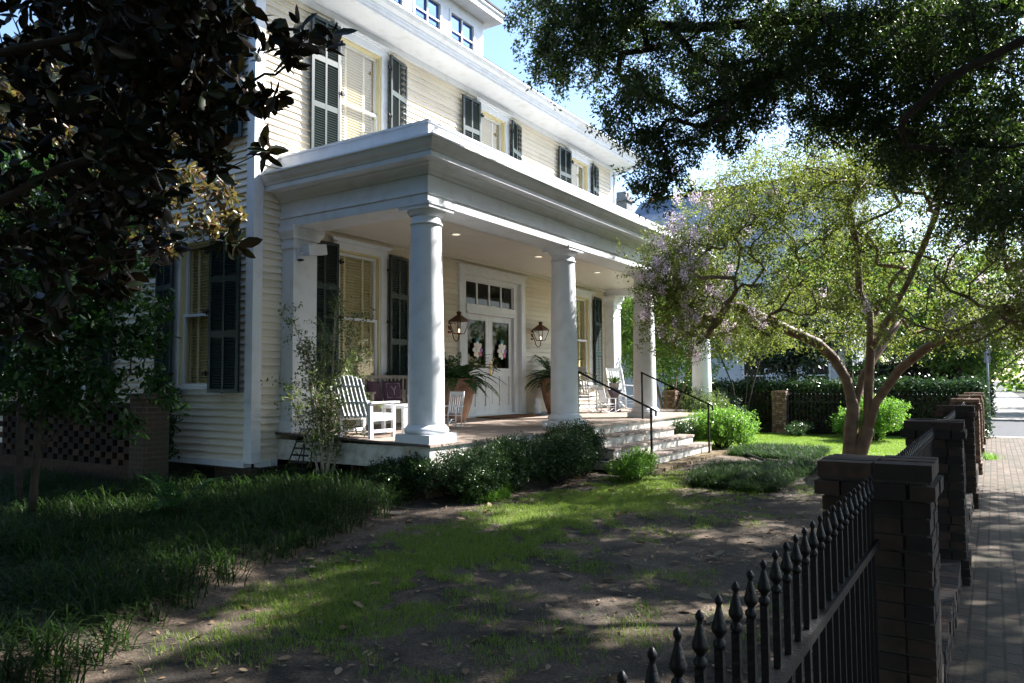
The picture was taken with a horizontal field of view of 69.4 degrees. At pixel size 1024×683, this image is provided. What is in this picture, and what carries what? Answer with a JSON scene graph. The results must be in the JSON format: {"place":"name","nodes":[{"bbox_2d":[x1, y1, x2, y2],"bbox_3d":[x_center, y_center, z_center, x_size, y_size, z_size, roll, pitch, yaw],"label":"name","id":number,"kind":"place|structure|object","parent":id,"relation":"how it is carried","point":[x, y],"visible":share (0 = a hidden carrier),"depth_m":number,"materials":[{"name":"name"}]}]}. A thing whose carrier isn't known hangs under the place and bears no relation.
{"place":"outdoors","nodes":[
{"label":"outdoors","id":0,"kind":"place"},
{"bbox_2d":[0,457,431,682],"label":"border grass","id":1,"kind":"structure","parent":0,"point":[64,507],"depth_m":6.60,"materials":[{"name":"green plant"}]},
{"bbox_2d":[245,471,536,504],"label":"variegated grass","id":2,"kind":"structure","parent":0,"point":[502,493],"depth_m":10.04,"materials":[{"name":"green plant"}]},
{"bbox_2d":[0,449,827,682],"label":"garden soil","id":3,"kind":"structure","parent":0,"point":[412,651],"depth_m":5.57,"materials":[{"name":"brown soil"}]},
{"bbox_2d":[0,129,190,521],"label":"camellia bush","id":4,"kind":"object","parent":3,"relation":"on","point":[87,325],"visible":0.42,"depth_m":7.89,"materials":[{"name":"green plant"}]},
{"bbox_2d":[0,38,248,502],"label":"magnolia tree","id":5,"kind":"object","parent":3,"relation":"on","point":[213,226],"visible":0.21,"depth_m":9.81,"materials":[{"name":"plant"}]},
{"bbox_2d":[129,354,183,476],"bbox_3d":[-5.841,1.264,12.039,0.869,2.171,0.967,-2,-4,33],"label":"leafy shrub","id":6,"kind":"object","parent":3,"relation":"on","point":[173,419],"visible":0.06,"depth_m":12.13,"materials":[{"name":"green plant"}]},
{"bbox_2d":[0,0,357,349],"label":"magnolia tree","id":7,"kind":"object","parent":3,"relation":"on","point":[158,66],"visible":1,"depth_m":4.23,"materials":[{"name":"green plant"}]},
{"bbox_2d":[132,471,231,524],"bbox_3d":[-3.720,1.780,8.220,1.242,0.794,1.126,-2,-4,33],"label":"garden fern","id":8,"kind":"object","parent":3,"relation":"on","point":[167,494],"visible":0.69,"depth_m":7.99,"materials":[{"name":"green plant"}]},
{"bbox_2d":[285,428,312,474],"bbox_3d":[-3.174,1.713,11.082,0.521,0.795,0.320,-2,-4,33],"label":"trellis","id":9,"kind":"object","parent":3,"relation":"on","point":[302,462],"visible":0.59,"depth_m":11.11,"materials":[{"name":"wood"}]},
{"bbox_2d":[260,284,382,478],"bbox_3d":[-2.660,0.663,10.910,0.889,3.030,2.015,-2,-4,33],"label":"slender shrub","id":10,"kind":"object","parent":3,"relation":"on","point":[320,432],"visible":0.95,"depth_m":10.77,"materials":[{"name":"green plant"}]},
{"bbox_2d":[359,451,447,500],"bbox_3d":[-1.479,1.836,10.100,1.268,0.753,0.928,0,-3,-2],"label":"hedge shrub","id":11,"kind":"object","parent":3,"relation":"on","point":[418,475],"visible":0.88,"depth_m":9.95,"materials":[{"name":"green plant"}]},
{"bbox_2d":[72,459,822,682],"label":"fallen leaves","id":12,"kind":"object","parent":3,"relation":"on","point":[338,670],"visible":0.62,"depth_m":6.32,"materials":[{"name":"brown plant"}]},
{"bbox_2d":[422,442,515,503],"bbox_3d":[-0.645,1.794,10.147,1.212,0.853,1.500,-2,-4,33],"label":"hedge shrub","id":13,"kind":"object","parent":3,"relation":"on","point":[469,472],"visible":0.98,"depth_m":9.87,"materials":[{"name":"green plant"}]},
{"bbox_2d":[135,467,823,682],"bbox_3d":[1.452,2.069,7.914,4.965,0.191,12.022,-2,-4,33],"label":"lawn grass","id":14,"kind":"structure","parent":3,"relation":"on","point":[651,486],"depth_m":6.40,"materials":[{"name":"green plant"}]},
{"bbox_2d":[470,430,554,492],"bbox_3d":[0.063,1.796,11.033,1.037,0.961,1.670,-2,-4,33],"label":"hedge shrub","id":15,"kind":"object","parent":3,"relation":"on","point":[524,455],"visible":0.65,"depth_m":10.82,"materials":[{"name":"green plant"}]},
{"bbox_2d":[530,428,597,485],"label":"hedge shrub","id":16,"kind":"object","parent":3,"relation":"on","point":[572,453],"visible":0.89,"depth_m":11.60,"materials":[{"name":"green plant"}]},
{"bbox_2d":[543,416,607,475],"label":"hedge shrub","id":17,"kind":"object","parent":3,"relation":"on","point":[590,432],"visible":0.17,"depth_m":12.63,"materials":[{"name":"green plant"}]},
{"bbox_2d":[602,445,660,481],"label":"leafy shrub","id":18,"kind":"object","parent":3,"relation":"on","point":[636,465],"visible":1,"depth_m":12.02,"materials":[{"name":"green plant"}]},
{"bbox_2d":[671,418,698,441],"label":"leafy shrub","id":19,"kind":"object","parent":3,"relation":"on","point":[680,428],"visible":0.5,"depth_m":17.26,"materials":[{"name":"green plant"}]},
{"bbox_2d":[672,440,837,493],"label":"border grass","id":20,"kind":"structure","parent":3,"relation":"on","point":[747,475],"depth_m":12.73,"materials":[{"name":"green plant"}]},
{"bbox_2d":[744,451,783,462],"bbox_3d":[5.227,2.434,15.836,0.395,0.078,3.047,0,-3,2],"label":"bed edging","id":21,"kind":"object","parent":3,"relation":"on","point":[755,457],"visible":0.48,"depth_m":15.20,"materials":[{"name":"black metal"}]},
{"bbox_2d":[611,76,1023,454],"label":"crape myrtle","id":22,"kind":"object","parent":3,"relation":"on","point":[687,281],"visible":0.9,"depth_m":13.65,"materials":[{"name":"green plant"}]},
{"bbox_2d":[0,0,1023,380],"label":"sky","id":23,"kind":"structure","parent":0,"point":[497,41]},
{"bbox_2d":[533,398,541,413],"bbox_3d":[0.618,1.555,17.853,0.210,0.390,0.210,-2,-4,33],"label":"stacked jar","id":24,"kind":"object","parent":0,"point":[537,406],"visible":0.91,"depth_m":17.78,"materials":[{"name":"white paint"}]},
{"bbox_2d":[694,432,905,455],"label":"lawn","id":25,"kind":"structure","parent":0,"point":[836,445],"depth_m":19.65,"materials":[{"name":"green plant"}]},
{"bbox_2d":[672,384,733,439],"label":"leafy shrub","id":26,"kind":"object","parent":25,"relation":"on","point":[690,400],"visible":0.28,"depth_m":20.01,"materials":[{"name":"green plant"}]},
{"bbox_2d":[679,386,753,418],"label":"leafy shrub","id":27,"kind":"object","parent":25,"relation":"on","point":[732,400],"visible":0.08,"depth_m":22.81,"materials":[{"name":"green plant"}]},
{"bbox_2d":[682,403,761,448],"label":"leafy shrub","id":28,"kind":"object","parent":25,"relation":"on","point":[726,425],"visible":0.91,"depth_m":17.38,"materials":[{"name":"green plant"}]},
{"bbox_2d":[783,419,818,435],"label":"leafy shrub","id":29,"kind":"object","parent":25,"relation":"on","point":[801,427],"visible":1,"depth_m":22.23,"materials":[{"name":"green plant"}]},
{"bbox_2d":[677,393,956,434],"bbox_3d":[9.142,2.251,23.315,8.600,1.230,0.044,-2,-4,33],"label":"iron fence","id":30,"kind":"object","parent":25,"relation":"on","point":[836,402],"visible":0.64,"depth_m":23.09,"materials":[{"name":"black metal"}]},
{"bbox_2d":[826,407,845,436],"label":"leafy shrub","id":31,"kind":"object","parent":25,"relation":"on","point":[838,421],"visible":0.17,"depth_m":21.48,"materials":[{"name":"green plant"}]},
{"bbox_2d":[838,392,913,440],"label":"leafy shrub","id":32,"kind":"object","parent":25,"relation":"on","point":[887,417],"visible":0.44,"depth_m":19.98,"materials":[{"name":"green plant"}]},
{"bbox_2d":[947,437,1023,682],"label":"sidewalk","id":33,"kind":"structure","parent":0,"point":[988,642],"depth_m":6.15,"materials":[{"name":"brick"}]},
{"bbox_2d":[982,450,1005,460],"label":"weeds","id":34,"kind":"object","parent":33,"relation":"on","point":[990,456],"visible":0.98,"depth_m":15.67,"materials":[{"name":"green plant"}]},
{"bbox_2d":[989,421,1023,436],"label":"street","id":35,"kind":"structure","parent":0,"point":[1011,428],"depth_m":26.35,"materials":[{"name":"grey asphalt"}]},
{"bbox_2d":[502,0,1023,265],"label":"live oak","id":36,"kind":"object","parent":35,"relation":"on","point":[915,43],"visible":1,"depth_m":9.96,"materials":[{"name":"green plant"}]},
{"bbox_2d":[733,292,859,380],"bbox_3d":[10.191,0.575,26.367,4.652,5.198,4.023,-2,-4,33],"label":"dark magnolia","id":37,"kind":"object","parent":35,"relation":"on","point":[789,361],"visible":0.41,"depth_m":25.65,"materials":[{"name":"green plant"}]},
{"bbox_2d":[983,333,990,430],"bbox_3d":[16.337,1.132,25.375,0.200,4.100,0.069,-2,-4,33],"label":"street sign","id":38,"kind":"object","parent":35,"relation":"on","point":[987,360],"visible":0.46,"depth_m":25.36,"materials":[{"name":"grey metal"}]},
{"bbox_2d":[991,391,1023,418],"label":"sidewalk","id":39,"kind":"structure","parent":0,"point":[1010,404],"depth_m":46.85,"materials":[{"name":"concrete"}]},
{"bbox_2d":[992,381,1023,399],"bbox_3d":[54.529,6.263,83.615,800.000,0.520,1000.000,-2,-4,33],"label":"ground","id":40,"kind":"structure","parent":0,"point":[1020,393],"depth_m":122.24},
{"bbox_2d":[0,393,169,487],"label":"brick lattice wall","id":41,"kind":"structure","parent":40,"relation":"on","point":[79,447],"depth_m":11.93,"materials":[{"name":"brown brick"}]},
{"bbox_2d":[0,0,728,498],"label":"white house","id":42,"kind":"structure","parent":40,"relation":"on","point":[412,136],"depth_m":12.92,"materials":[{"name":"beige paint"}]},
{"bbox_2d":[62,253,97,392],"bbox_3d":[-8.193,-0.353,14.233,1.500,2.720,0.330,-2,-4,33],"label":"window","id":43,"kind":"structure","parent":42,"relation":"in","point":[72,366],"depth_m":14.47,"materials":[{"name":"white paint"}]},
{"bbox_2d":[68,52,93,141],"bbox_3d":[-8.218,-4.242,14.445,1.500,2.630,0.330,-2,-4,33],"label":"window","id":44,"kind":"structure","parent":42,"relation":"in","point":[76,128],"depth_m":14.68,"materials":[{"name":"white paint"}]},
{"bbox_2d":[172,224,226,394],"bbox_3d":[-5.134,-0.481,12.247,1.500,2.720,0.330,-2,-4,33],"label":"window","id":45,"kind":"structure","parent":42,"relation":"in","point":[191,273],"depth_m":12.48,"materials":[{"name":"white paint"}]},
{"bbox_2d":[176,1,227,164],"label":"window","id":46,"kind":"structure","parent":42,"relation":"in","point":[177,161],"depth_m":12.54,"materials":[{"name":"white paint"}]},
{"bbox_2d":[296,244,327,260],"bbox_3d":[-3.250,-1.437,11.967,0.250,0.314,0.473,-2,-4,33],"label":"security camera","id":47,"kind":"object","parent":42,"relation":"attached to","point":[314,250],"visible":1,"depth_m":11.85,"materials":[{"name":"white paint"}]},
{"bbox_2d":[328,236,391,392],"bbox_3d":[-2.807,-0.432,13.411,0.330,2.720,1.500,-2,-4,33],"label":"window","id":48,"kind":"structure","parent":42,"relation":"in","point":[363,272],"depth_m":13.70,"materials":[{"name":"white paint"}]},
{"bbox_2d":[330,19,392,140],"bbox_3d":[-2.832,-4.321,13.623,0.330,2.630,1.500,-2,-4,33],"label":"window","id":49,"kind":"structure","parent":42,"relation":"in","point":[364,62],"depth_m":13.83,"materials":[{"name":"white paint"}]},
{"bbox_2d":[333,375,399,438],"bbox_3d":[-2.213,0.976,11.099,0.684,0.932,0.833,-2,-4,29],"label":"armchair","id":50,"kind":"object","parent":42,"relation":"on","point":[366,409],"visible":0.9,"depth_m":10.88,"materials":[{"name":"white paint"}]},
{"bbox_2d":[351,375,407,428],"bbox_3d":[-2.171,1.065,13.285,0.530,0.920,1.490,-2,-4,33],"label":"bench","id":51,"kind":"object","parent":42,"relation":"on","point":[390,377],"visible":0.38,"depth_m":13.42,"materials":[{"name":"grey wood"}]},
{"bbox_2d":[367,380,382,401],"bbox_3d":[-2.411,0.880,12.991,0.119,0.391,0.391,-17,-14,22],"label":"pillow","id":52,"kind":"object","parent":51,"relation":"on","point":[372,386],"visible":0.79,"depth_m":12.92,"materials":[{"name":"fabric"}]},
{"bbox_2d":[381,381,402,401],"bbox_3d":[-2.140,0.889,13.230,0.391,0.391,0.133,2,-20,-39],"label":"pillow","id":53,"kind":"object","parent":51,"relation":"on","point":[391,390],"visible":0.98,"depth_m":13.18,"materials":[{"name":"fabric"}]},
{"bbox_2d":[381,404,407,433],"bbox_3d":[-1.730,1.242,11.867,0.520,0.460,0.590,-2,-4,33],"label":"side table","id":54,"kind":"object","parent":42,"relation":"on","point":[404,407],"visible":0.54,"depth_m":11.58,"materials":[{"name":"white paint"}]},
{"bbox_2d":[445,391,465,426],"bbox_3d":[-1.072,1.214,13.254,0.336,0.634,0.532,-2,-3,23],"label":"child rocking chair","id":55,"kind":"object","parent":42,"relation":"on","point":[455,394],"visible":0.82,"depth_m":13.38,"materials":[{"name":"white paint"}]},
{"bbox_2d":[451,233,461,235],"bbox_3d":[-1.018,-1.953,13.481,0.210,0.014,0.210,-2,-4,33],"label":"ceiling downlight","id":56,"kind":"object","parent":42,"relation":"attached to","point":[456,234],"visible":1,"depth_m":13.45,"materials":[{"name":"white glass"}]},
{"bbox_2d":[448,311,468,341],"bbox_3d":[-1.148,-0.313,15.490,0.422,0.652,0.324,-2,-4,33],"label":"wall lantern","id":57,"kind":"object","parent":42,"relation":"attached to","point":[458,318],"depth_m":15.44,"materials":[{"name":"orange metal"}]},
{"bbox_2d":[444,352,505,421],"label":"potted fern","id":58,"kind":"object","parent":42,"relation":"on","point":[461,379],"visible":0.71,"depth_m":14.46,"materials":[{"name":"green plant"}]},
{"bbox_2d":[472,331,482,358],"bbox_3d":[-0.767,0.068,16.572,0.034,0.640,0.380,-2,-4,33],"label":"flower ornament","id":59,"kind":"object","parent":42,"relation":"hanging from","point":[477,349],"visible":0.96,"depth_m":16.56,"materials":[{"name":"white plant"}]},
{"bbox_2d":[466,313,488,415],"bbox_3d":[-0.809,0.520,16.582,0.053,2.270,0.965,-2,-4,33],"label":"door","id":60,"kind":"structure","parent":42,"relation":"in","point":[480,323],"depth_m":16.68,"materials":[{"name":"white paint"}]},
{"bbox_2d":[473,96,512,155],"bbox_3d":[-0.504,-4.141,17.199,0.330,2.630,1.500,-2,-4,33],"label":"window","id":61,"kind":"structure","parent":42,"relation":"in","point":[495,130],"depth_m":17.48,"materials":[{"name":"white paint"}]},
{"bbox_2d":[489,316,511,413],"bbox_3d":[-0.245,0.559,17.373,0.135,2.270,0.965,-2,-4,33],"label":"door","id":62,"kind":"structure","parent":42,"relation":"in","point":[497,325],"depth_m":17.38,"materials":[{"name":"white paint"}]},
{"bbox_2d":[497,333,506,359],"bbox_3d":[-0.233,0.109,17.393,0.034,0.640,0.380,-2,-4,33],"label":"flower ornament","id":63,"kind":"object","parent":42,"relation":"hanging from","point":[501,351],"visible":1,"depth_m":17.37,"materials":[{"name":"white plant"}]},
{"bbox_2d":[476,414,541,418],"bbox_3d":[-0.046,1.672,16.547,0.640,0.023,1.700,-1,-3,33],"label":"doormat","id":64,"kind":"object","parent":42,"relation":"on","point":[506,416],"visible":1,"depth_m":16.28,"materials":[{"name":"brown fabric"}]},
{"bbox_2d":[531,321,548,346],"bbox_3d":[0.667,-0.173,18.278,0.422,0.652,0.324,-2,-4,33],"label":"wall lantern","id":65,"kind":"object","parent":42,"relation":"attached to","point":[540,327],"depth_m":18.23,"materials":[{"name":"orange metal"}]},
{"bbox_2d":[524,355,596,413],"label":"potted fern","id":66,"kind":"object","parent":42,"relation":"on","point":[544,381],"visible":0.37,"depth_m":17.95,"materials":[{"name":"green plant"}]},
{"bbox_2d":[565,147,593,192],"bbox_3d":[1.824,-3.960,20.774,0.330,2.630,1.500,-2,-4,33],"label":"window","id":67,"kind":"structure","parent":42,"relation":"in","point":[581,170],"depth_m":21.14,"materials":[{"name":"white paint"}]},
{"bbox_2d":[576,288,594,387],"bbox_3d":[1.848,-0.071,20.561,0.330,2.720,1.500,-2,-4,33],"label":"window","id":68,"kind":"structure","parent":42,"relation":"in","point":[583,297],"depth_m":20.96,"materials":[{"name":"white paint"}]},
{"bbox_2d":[578,366,599,411],"bbox_3d":[1.786,1.215,18.751,0.610,1.152,0.968,-2,-4,28],"label":"rocking chair","id":69,"kind":"object","parent":42,"relation":"on","point":[584,369],"visible":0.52,"depth_m":18.47,"materials":[{"name":"white paint"}]},
{"bbox_2d":[595,388,618,412],"bbox_3d":[2.424,1.493,18.815,0.532,0.634,0.336,1,-4,-27],"label":"child rocking chair","id":70,"kind":"object","parent":42,"relation":"on","point":[600,390],"visible":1,"depth_m":18.75,"materials":[{"name":"white paint"}]},
{"bbox_2d":[607,390,620,411],"bbox_3d":[2.680,1.553,19.377,0.380,0.580,0.380,-2,-4,33],"label":"plant stand","id":71,"kind":"object","parent":42,"relation":"on","point":[612,394],"visible":0.66,"depth_m":19.28,"materials":[{"name":"white wood"}]},
{"bbox_2d":[606,377,621,389],"bbox_3d":[2.688,1.066,19.413,0.384,0.391,0.480,-2,-4,33],"label":"planter","id":72,"kind":"object","parent":71,"relation":"on","point":[614,384],"visible":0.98,"depth_m":19.32,"materials":[{"name":"concrete"}]},
{"bbox_2d":[578,371,656,466],"bbox_3d":[1.956,1.428,13.842,1.494,1.792,0.093,-1,-3,9],"label":"handrail","id":73,"kind":"object","parent":42,"relation":"on","point":[651,435],"visible":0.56,"depth_m":13.77,"materials":[{"name":"black metal"}]},
{"bbox_2d":[604,368,633,409],"bbox_3d":[2.965,1.286,20.057,0.610,1.152,0.968,1,-3,-25],"label":"rocking chair","id":74,"kind":"object","parent":42,"relation":"on","point":[613,371],"visible":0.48,"depth_m":20.31,"materials":[{"name":"white paint"}]},
{"bbox_2d":[641,372,713,452],"bbox_3d":[3.647,1.554,16.345,1.566,1.792,0.090,-1,-3,12],"label":"handrail","id":75,"kind":"object","parent":42,"relation":"on","point":[708,404],"visible":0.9,"depth_m":16.31,"materials":[{"name":"black metal"}]},
{"bbox_2d":[662,390,679,408],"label":"brick pillar","id":76,"kind":"structure","parent":40,"relation":"on","point":[670,395],"depth_m":25.51,"materials":[{"name":"brown brick"}]},
{"bbox_2d":[620,236,737,408],"bbox_3d":[5.150,-0.221,25.401,5.909,6.776,5.602,-2,-4,33],"label":"leafy tree","id":77,"kind":"object","parent":40,"relation":"on","point":[666,364],"visible":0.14,"depth_m":24.29,"materials":[{"name":"green plant"}]},
{"bbox_2d":[616,167,873,408],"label":"neighbour house","id":78,"kind":"structure","parent":40,"relation":"on","point":[652,215],"depth_m":38.25,"materials":[{"name":"blue paint"}]},
{"bbox_2d":[740,280,764,305],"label":"window","id":79,"kind":"structure","parent":78,"relation":"in","point":[757,282],"depth_m":37.54,"materials":[{"name":"white paint"}]},
{"bbox_2d":[742,356,766,382],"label":"window","id":80,"kind":"structure","parent":78,"relation":"in","point":[744,366],"depth_m":37.43,"materials":[{"name":"white paint"}]},
{"bbox_2d":[804,357,830,381],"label":"window","id":81,"kind":"structure","parent":78,"relation":"in","point":[822,371],"depth_m":35.56,"materials":[{"name":"white paint"}]},
{"bbox_2d":[710,296,811,414],"bbox_3d":[7.166,0.670,23.412,3.632,4.744,3.351,2,-4,-31],"label":"dark multi stem tree","id":82,"kind":"object","parent":40,"relation":"on","point":[731,354],"visible":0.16,"depth_m":23.53,"materials":[{"name":"green plant"}]},
{"bbox_2d":[771,391,789,433],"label":"brick pillar","id":83,"kind":"structure","parent":40,"relation":"on","point":[779,409],"depth_m":23.50,"materials":[{"name":"brown brick"}]},
{"bbox_2d":[662,371,1000,438],"bbox_3d":[9.660,2.147,23.898,10.219,2.378,1.537,-2,-4,33],"label":"clipped hedge","id":84,"kind":"object","parent":40,"relation":"on","point":[919,386],"visible":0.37,"depth_m":23.37,"materials":[{"name":"green plant"}]},
{"bbox_2d":[760,219,937,379],"bbox_3d":[15.652,-1.208,34.531,6.826,9.578,6.991,2,-4,-41],"label":"distant tree","id":85,"kind":"object","parent":40,"relation":"on","point":[850,366],"visible":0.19,"depth_m":33.85,"materials":[{"name":"green plant"}]},
{"bbox_2d":[814,454,943,682],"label":"brick pillar","id":86,"kind":"structure","parent":40,"relation":"on","point":[908,490],"depth_m":3.10,"materials":[{"name":"brown brick"}]},
{"bbox_2d":[617,475,879,682],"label":"iron fence","id":87,"kind":"object","parent":86,"relation":"attached to","point":[845,607],"visible":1,"depth_m":2.08,"materials":[{"name":"black metal"}]},
{"bbox_2d":[876,232,936,361],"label":"distant tree","id":88,"kind":"object","parent":40,"relation":"on","point":[909,291],"visible":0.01,"depth_m":44.52,"materials":[{"name":"green plant"}]},
{"bbox_2d":[853,359,997,416],"bbox_3d":[17.725,2.379,36.711,10.732,3.169,2.224,-2,-4,33],"label":"clipped hedge","id":89,"kind":"object","parent":40,"relation":"on","point":[913,369],"visible":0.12,"depth_m":35.14,"materials":[{"name":"green plant"}]},
{"bbox_2d":[901,418,972,585],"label":"brick pillar","id":90,"kind":"structure","parent":40,"relation":"on","point":[950,435],"depth_m":6.21,"materials":[{"name":"brown brick"}]},
{"bbox_2d":[882,261,1008,361],"bbox_3d":[22.343,-0.239,38.436,5.947,7.986,7.461,0,-3,-12],"label":"distant tree","id":91,"kind":"object","parent":40,"relation":"on","point":[932,289],"visible":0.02,"depth_m":37.47,"materials":[{"name":"green plant"}]},
{"bbox_2d":[883,238,1013,361],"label":"distant tree","id":92,"kind":"object","parent":40,"relation":"on","point":[979,255],"visible":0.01,"depth_m":58.47,"materials":[{"name":"green plant"}]},
{"bbox_2d":[939,558,961,682],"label":"brick kerb wall","id":93,"kind":"structure","parent":40,"relation":"on","point":[950,578],"depth_m":5.08,"materials":[{"name":"brick"}]},
{"bbox_2d":[897,427,939,552],"bbox_3d":[2.680,1.200,4.871,0.040,1.100,3.260,-2,-4,33],"label":"iron fence","id":94,"kind":"object","parent":93,"relation":"on","point":[922,445],"visible":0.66,"depth_m":5.32,"materials":[{"name":"black metal"}]},
{"bbox_2d":[878,283,1023,391],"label":"wood","id":95,"kind":"object","parent":40,"relation":"on","point":[1014,384],"visible":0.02,"depth_m":101.32,"materials":[{"name":"green plant"}]},
{"bbox_2d":[935,405,979,508],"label":"brick pillar","id":96,"kind":"structure","parent":40,"relation":"on","point":[967,414],"depth_m":9.78,"materials":[{"name":"brown brick"}]},
{"bbox_2d":[902,239,1017,357],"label":"distant tree","id":97,"kind":"object","parent":40,"relation":"on","point":[977,264],"visible":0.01,"depth_m":48.06,"materials":[{"name":"green plant"}]},
{"bbox_2d":[900,269,1023,389],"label":"distant tree","id":98,"kind":"object","parent":40,"relation":"on","point":[962,368],"visible":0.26,"depth_m":32.55,"materials":[{"name":"green plant"}]},
{"bbox_2d":[950,398,982,474],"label":"brick pillar","id":99,"kind":"structure","parent":40,"relation":"on","point":[968,401],"depth_m":13.20,"materials":[{"name":"brown brick"}]},
{"bbox_2d":[966,493,973,542],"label":"brick kerb wall","id":100,"kind":"structure","parent":40,"relation":"on","point":[969,503],"depth_m":8.69,"materials":[{"name":"brick"}]},
{"bbox_2d":[943,409,955,418],"bbox_3d":[4.869,1.370,8.232,0.040,1.100,3.810,-2,-4,33],"label":"iron fence","id":101,"kind":"object","parent":100,"relation":"on","point":[951,415],"visible":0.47,"depth_m":9.00,"materials":[{"name":"black metal"}]},
{"bbox_2d":[958,395,984,454],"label":"brick pillar","id":102,"kind":"structure","parent":40,"relation":"on","point":[980,414],"depth_m":16.16,"materials":[{"name":"brown brick"}]},
{"bbox_2d":[922,288,1023,395],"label":"flowering tree","id":103,"kind":"object","parent":40,"relation":"on","point":[992,328],"visible":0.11,"depth_m":32.28,"materials":[{"name":"green plant"}]},
{"bbox_2d":[964,392,985,444],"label":"brick pillar","id":104,"kind":"structure","parent":40,"relation":"on","point":[982,394],"depth_m":19.18,"materials":[{"name":"brown brick"}]},
{"bbox_2d":[976,463,978,485],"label":"brick kerb wall","id":105,"kind":"structure","parent":40,"relation":"on","point":[977,470],"depth_m":12.38,"materials":[{"name":"brick"}]},
{"bbox_2d":[971,242,1023,357],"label":"distant tree","id":106,"kind":"object","parent":40,"relation":"on","point":[1001,275],"visible":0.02,"depth_m":38.71,"materials":[{"name":"green plant"}]},
{"bbox_2d":[990,418,1023,437],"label":"kerb","id":107,"kind":"structure","parent":40,"relation":"on","point":[1014,420],"depth_m":30.66,"materials":[{"name":"concrete"}]}
]}

